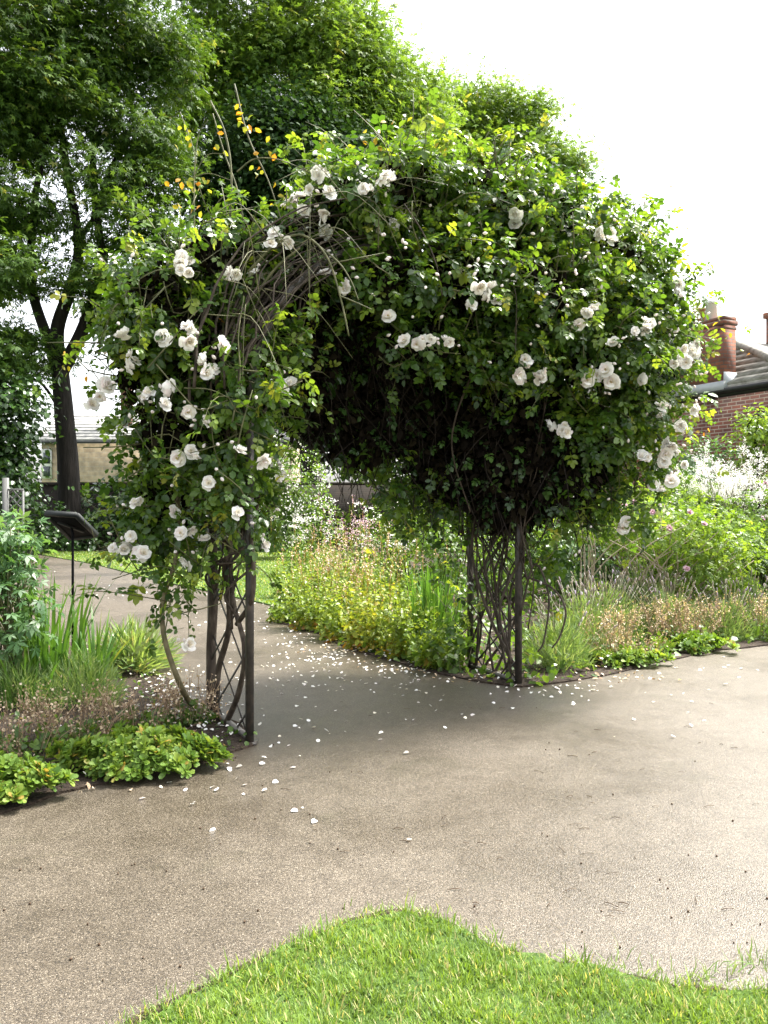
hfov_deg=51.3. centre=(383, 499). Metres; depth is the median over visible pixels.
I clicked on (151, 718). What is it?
dry flower clump
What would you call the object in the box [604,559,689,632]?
lavender
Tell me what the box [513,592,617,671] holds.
lavender
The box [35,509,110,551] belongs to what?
shrub
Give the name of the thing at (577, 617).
lavender
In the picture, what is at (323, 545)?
perennial clump
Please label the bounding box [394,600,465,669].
perennial clump
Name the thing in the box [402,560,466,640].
iris clump
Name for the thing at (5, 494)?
fence
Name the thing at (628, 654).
rosette plant
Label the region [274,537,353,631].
perennial clump
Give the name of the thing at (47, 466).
window
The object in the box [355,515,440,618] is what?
perennial clump
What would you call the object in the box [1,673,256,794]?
ground cover
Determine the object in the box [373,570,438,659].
perennial clump
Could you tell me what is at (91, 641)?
iris clump
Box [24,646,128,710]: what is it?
lavender
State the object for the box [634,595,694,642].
dry flower clump
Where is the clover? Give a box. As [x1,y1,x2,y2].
[148,918,765,1023]
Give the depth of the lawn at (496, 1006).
2.58 m
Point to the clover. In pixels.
(299, 963)
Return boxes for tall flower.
[268,513,335,573]
[320,519,378,576]
[354,502,415,595]
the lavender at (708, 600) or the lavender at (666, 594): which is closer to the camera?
the lavender at (666, 594)
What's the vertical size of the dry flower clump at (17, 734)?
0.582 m
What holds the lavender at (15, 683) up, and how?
on the flower bed at (36, 796)
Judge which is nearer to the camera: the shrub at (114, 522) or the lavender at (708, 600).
the lavender at (708, 600)
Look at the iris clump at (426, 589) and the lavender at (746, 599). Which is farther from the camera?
the lavender at (746, 599)
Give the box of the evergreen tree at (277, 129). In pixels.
[152,53,410,459]
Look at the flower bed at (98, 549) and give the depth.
25.37 m
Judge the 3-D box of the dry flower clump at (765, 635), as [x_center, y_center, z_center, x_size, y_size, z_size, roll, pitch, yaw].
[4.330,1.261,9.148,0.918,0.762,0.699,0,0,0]
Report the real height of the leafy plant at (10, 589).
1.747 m
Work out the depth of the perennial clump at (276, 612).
10.46 m
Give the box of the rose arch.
[207,244,521,745]
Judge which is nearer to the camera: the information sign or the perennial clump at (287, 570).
the information sign
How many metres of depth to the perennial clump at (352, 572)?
11.22 m
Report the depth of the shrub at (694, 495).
12.09 m
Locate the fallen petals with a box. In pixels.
[60,585,759,838]
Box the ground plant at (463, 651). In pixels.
[419,594,496,672]
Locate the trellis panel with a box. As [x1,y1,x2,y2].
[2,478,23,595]
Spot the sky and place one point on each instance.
(677, 90)
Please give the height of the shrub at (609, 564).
1.708 m
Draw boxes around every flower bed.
[0,640,252,814]
[11,547,510,551]
[277,552,767,686]
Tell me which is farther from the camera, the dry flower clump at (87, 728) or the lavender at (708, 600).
the lavender at (708, 600)
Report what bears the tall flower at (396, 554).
on the flower bed at (606, 670)
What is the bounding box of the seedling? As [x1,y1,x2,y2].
[522,621,552,677]
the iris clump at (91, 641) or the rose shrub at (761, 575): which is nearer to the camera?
the iris clump at (91, 641)
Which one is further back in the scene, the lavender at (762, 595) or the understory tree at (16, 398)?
the understory tree at (16, 398)
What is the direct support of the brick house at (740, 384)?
on the ground
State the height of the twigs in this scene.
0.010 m
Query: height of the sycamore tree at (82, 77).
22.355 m
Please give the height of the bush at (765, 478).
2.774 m
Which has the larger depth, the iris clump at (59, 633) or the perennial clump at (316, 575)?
the perennial clump at (316, 575)
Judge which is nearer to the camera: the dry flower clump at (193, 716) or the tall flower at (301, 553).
the dry flower clump at (193, 716)
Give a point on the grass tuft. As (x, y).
(742, 961)
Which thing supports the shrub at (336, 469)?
on the flower bed at (98, 549)
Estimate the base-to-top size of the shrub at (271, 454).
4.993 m
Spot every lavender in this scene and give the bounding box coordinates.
[0,649,63,711]
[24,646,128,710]
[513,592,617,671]
[534,573,621,649]
[556,566,657,644]
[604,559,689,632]
[628,573,717,640]
[669,562,744,617]
[685,577,764,641]
[700,567,767,630]
[741,575,767,628]
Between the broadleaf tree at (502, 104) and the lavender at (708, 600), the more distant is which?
the broadleaf tree at (502, 104)
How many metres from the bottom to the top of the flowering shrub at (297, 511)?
3.459 m
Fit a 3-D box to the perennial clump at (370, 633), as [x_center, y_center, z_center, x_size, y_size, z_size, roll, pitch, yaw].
[-0.031,0.983,8.585,1.439,1.436,1.020,0,0,0]
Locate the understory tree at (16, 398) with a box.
[0,357,77,541]
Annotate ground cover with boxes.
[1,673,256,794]
[269,567,767,686]
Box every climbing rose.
[31,84,749,724]
[114,80,751,678]
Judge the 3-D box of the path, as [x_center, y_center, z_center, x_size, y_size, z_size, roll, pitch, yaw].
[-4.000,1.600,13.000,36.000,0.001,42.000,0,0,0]
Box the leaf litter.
[2,555,721,792]
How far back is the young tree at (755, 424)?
13.35 m
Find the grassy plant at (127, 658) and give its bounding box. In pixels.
[83,613,187,676]
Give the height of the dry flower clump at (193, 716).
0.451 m
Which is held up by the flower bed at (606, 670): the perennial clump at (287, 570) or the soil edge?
the perennial clump at (287, 570)
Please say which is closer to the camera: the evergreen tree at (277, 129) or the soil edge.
the soil edge
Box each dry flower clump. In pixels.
[0,675,86,761]
[19,672,136,750]
[88,678,186,734]
[149,670,230,729]
[577,600,669,663]
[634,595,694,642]
[645,591,730,647]
[724,578,767,641]
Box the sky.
[0,0,767,481]
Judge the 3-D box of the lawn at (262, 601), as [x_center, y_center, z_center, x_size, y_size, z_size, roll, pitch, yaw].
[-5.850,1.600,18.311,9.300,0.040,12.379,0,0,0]
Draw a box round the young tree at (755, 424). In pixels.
[712,402,767,560]
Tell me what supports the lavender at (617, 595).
on the flower bed at (606, 670)
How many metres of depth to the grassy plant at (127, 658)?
7.43 m
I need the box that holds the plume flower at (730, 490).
[671,437,767,604]
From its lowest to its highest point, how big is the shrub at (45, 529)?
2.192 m
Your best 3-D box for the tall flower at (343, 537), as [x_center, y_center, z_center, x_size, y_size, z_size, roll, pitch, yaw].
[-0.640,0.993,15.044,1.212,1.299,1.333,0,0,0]
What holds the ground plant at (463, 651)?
on the flower bed at (606, 670)
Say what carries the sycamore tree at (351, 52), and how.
on the ground
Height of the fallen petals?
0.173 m
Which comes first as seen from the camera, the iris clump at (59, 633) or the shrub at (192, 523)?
the iris clump at (59, 633)
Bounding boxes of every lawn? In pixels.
[41,552,338,605]
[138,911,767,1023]
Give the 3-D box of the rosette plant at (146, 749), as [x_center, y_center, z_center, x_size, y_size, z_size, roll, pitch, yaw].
[-1.479,1.456,4.728,1.169,0.280,0.603,0,0,0]
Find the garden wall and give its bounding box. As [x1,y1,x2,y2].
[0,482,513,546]
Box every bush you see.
[354,497,437,581]
[404,501,493,588]
[457,525,563,602]
[510,515,602,593]
[629,455,714,579]
[672,432,764,556]
[730,456,767,545]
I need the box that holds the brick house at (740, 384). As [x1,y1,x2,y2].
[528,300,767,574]
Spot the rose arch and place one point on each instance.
(248, 716)
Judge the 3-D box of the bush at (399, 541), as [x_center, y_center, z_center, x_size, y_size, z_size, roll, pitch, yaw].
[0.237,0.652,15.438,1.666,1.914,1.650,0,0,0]
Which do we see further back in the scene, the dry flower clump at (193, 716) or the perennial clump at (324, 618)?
the perennial clump at (324, 618)
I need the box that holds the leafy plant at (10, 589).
[0,504,64,699]
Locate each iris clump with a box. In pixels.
[0,573,114,694]
[0,642,62,709]
[50,607,138,697]
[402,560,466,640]
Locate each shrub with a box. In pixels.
[0,483,67,554]
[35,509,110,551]
[80,469,145,541]
[108,503,190,550]
[174,481,258,549]
[195,432,296,495]
[233,512,293,551]
[254,438,345,555]
[305,445,381,543]
[395,464,465,548]
[535,518,719,608]
[575,488,767,615]
[618,472,748,574]
[722,480,767,602]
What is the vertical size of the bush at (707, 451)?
2.884 m
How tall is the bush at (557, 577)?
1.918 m
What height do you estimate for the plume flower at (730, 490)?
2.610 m
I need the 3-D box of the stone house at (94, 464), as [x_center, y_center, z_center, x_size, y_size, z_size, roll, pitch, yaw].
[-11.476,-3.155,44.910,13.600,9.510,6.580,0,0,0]
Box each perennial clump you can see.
[266,567,317,622]
[269,536,329,597]
[270,510,361,609]
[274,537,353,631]
[298,528,382,642]
[305,494,378,593]
[311,524,448,651]
[312,505,393,613]
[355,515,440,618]
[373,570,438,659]
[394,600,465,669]
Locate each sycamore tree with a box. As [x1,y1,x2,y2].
[0,0,252,549]
[128,0,486,481]
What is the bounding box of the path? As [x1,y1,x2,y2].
[0,552,767,1023]
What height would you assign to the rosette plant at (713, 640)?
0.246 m
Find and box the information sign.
[44,510,98,651]
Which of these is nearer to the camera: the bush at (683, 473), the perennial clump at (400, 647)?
the perennial clump at (400, 647)
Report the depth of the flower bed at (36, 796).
5.60 m
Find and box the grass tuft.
[611,936,767,982]
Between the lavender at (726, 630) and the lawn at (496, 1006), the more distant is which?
the lavender at (726, 630)
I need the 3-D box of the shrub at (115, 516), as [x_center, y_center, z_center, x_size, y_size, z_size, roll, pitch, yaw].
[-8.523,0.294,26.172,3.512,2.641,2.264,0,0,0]
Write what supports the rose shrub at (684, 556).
on the flower bed at (606, 670)
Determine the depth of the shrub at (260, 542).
24.54 m
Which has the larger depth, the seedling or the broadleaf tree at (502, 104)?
the broadleaf tree at (502, 104)
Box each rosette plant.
[0,750,78,804]
[44,719,233,782]
[580,646,676,668]
[648,628,740,655]
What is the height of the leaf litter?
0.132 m
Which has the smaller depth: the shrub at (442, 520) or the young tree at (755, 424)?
the young tree at (755, 424)
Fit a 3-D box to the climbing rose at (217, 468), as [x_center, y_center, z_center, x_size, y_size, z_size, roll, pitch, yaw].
[0.193,-0.647,6.391,5.411,4.532,2.431,0,0,-31]
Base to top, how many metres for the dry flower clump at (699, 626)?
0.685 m
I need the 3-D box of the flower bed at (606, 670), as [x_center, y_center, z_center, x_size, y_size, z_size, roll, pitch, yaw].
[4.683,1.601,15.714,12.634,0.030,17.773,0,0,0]
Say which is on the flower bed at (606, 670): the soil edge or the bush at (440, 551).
the bush at (440, 551)
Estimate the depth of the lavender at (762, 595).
10.08 m
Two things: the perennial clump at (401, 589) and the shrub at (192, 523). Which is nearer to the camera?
the perennial clump at (401, 589)
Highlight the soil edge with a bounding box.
[124,908,751,1023]
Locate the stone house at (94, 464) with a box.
[34,391,299,481]
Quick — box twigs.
[3,703,767,986]
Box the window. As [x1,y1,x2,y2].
[42,449,51,478]
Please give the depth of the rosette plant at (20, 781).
4.22 m
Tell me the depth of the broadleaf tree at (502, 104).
46.35 m
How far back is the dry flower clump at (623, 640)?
7.91 m
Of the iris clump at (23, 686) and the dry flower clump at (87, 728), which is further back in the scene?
the iris clump at (23, 686)
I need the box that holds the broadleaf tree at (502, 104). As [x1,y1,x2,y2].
[431,50,629,206]
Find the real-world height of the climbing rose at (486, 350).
4.692 m
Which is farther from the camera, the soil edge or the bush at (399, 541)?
the bush at (399, 541)
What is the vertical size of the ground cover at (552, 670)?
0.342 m
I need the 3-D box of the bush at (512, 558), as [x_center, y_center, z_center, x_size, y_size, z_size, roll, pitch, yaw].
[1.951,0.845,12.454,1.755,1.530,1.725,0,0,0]

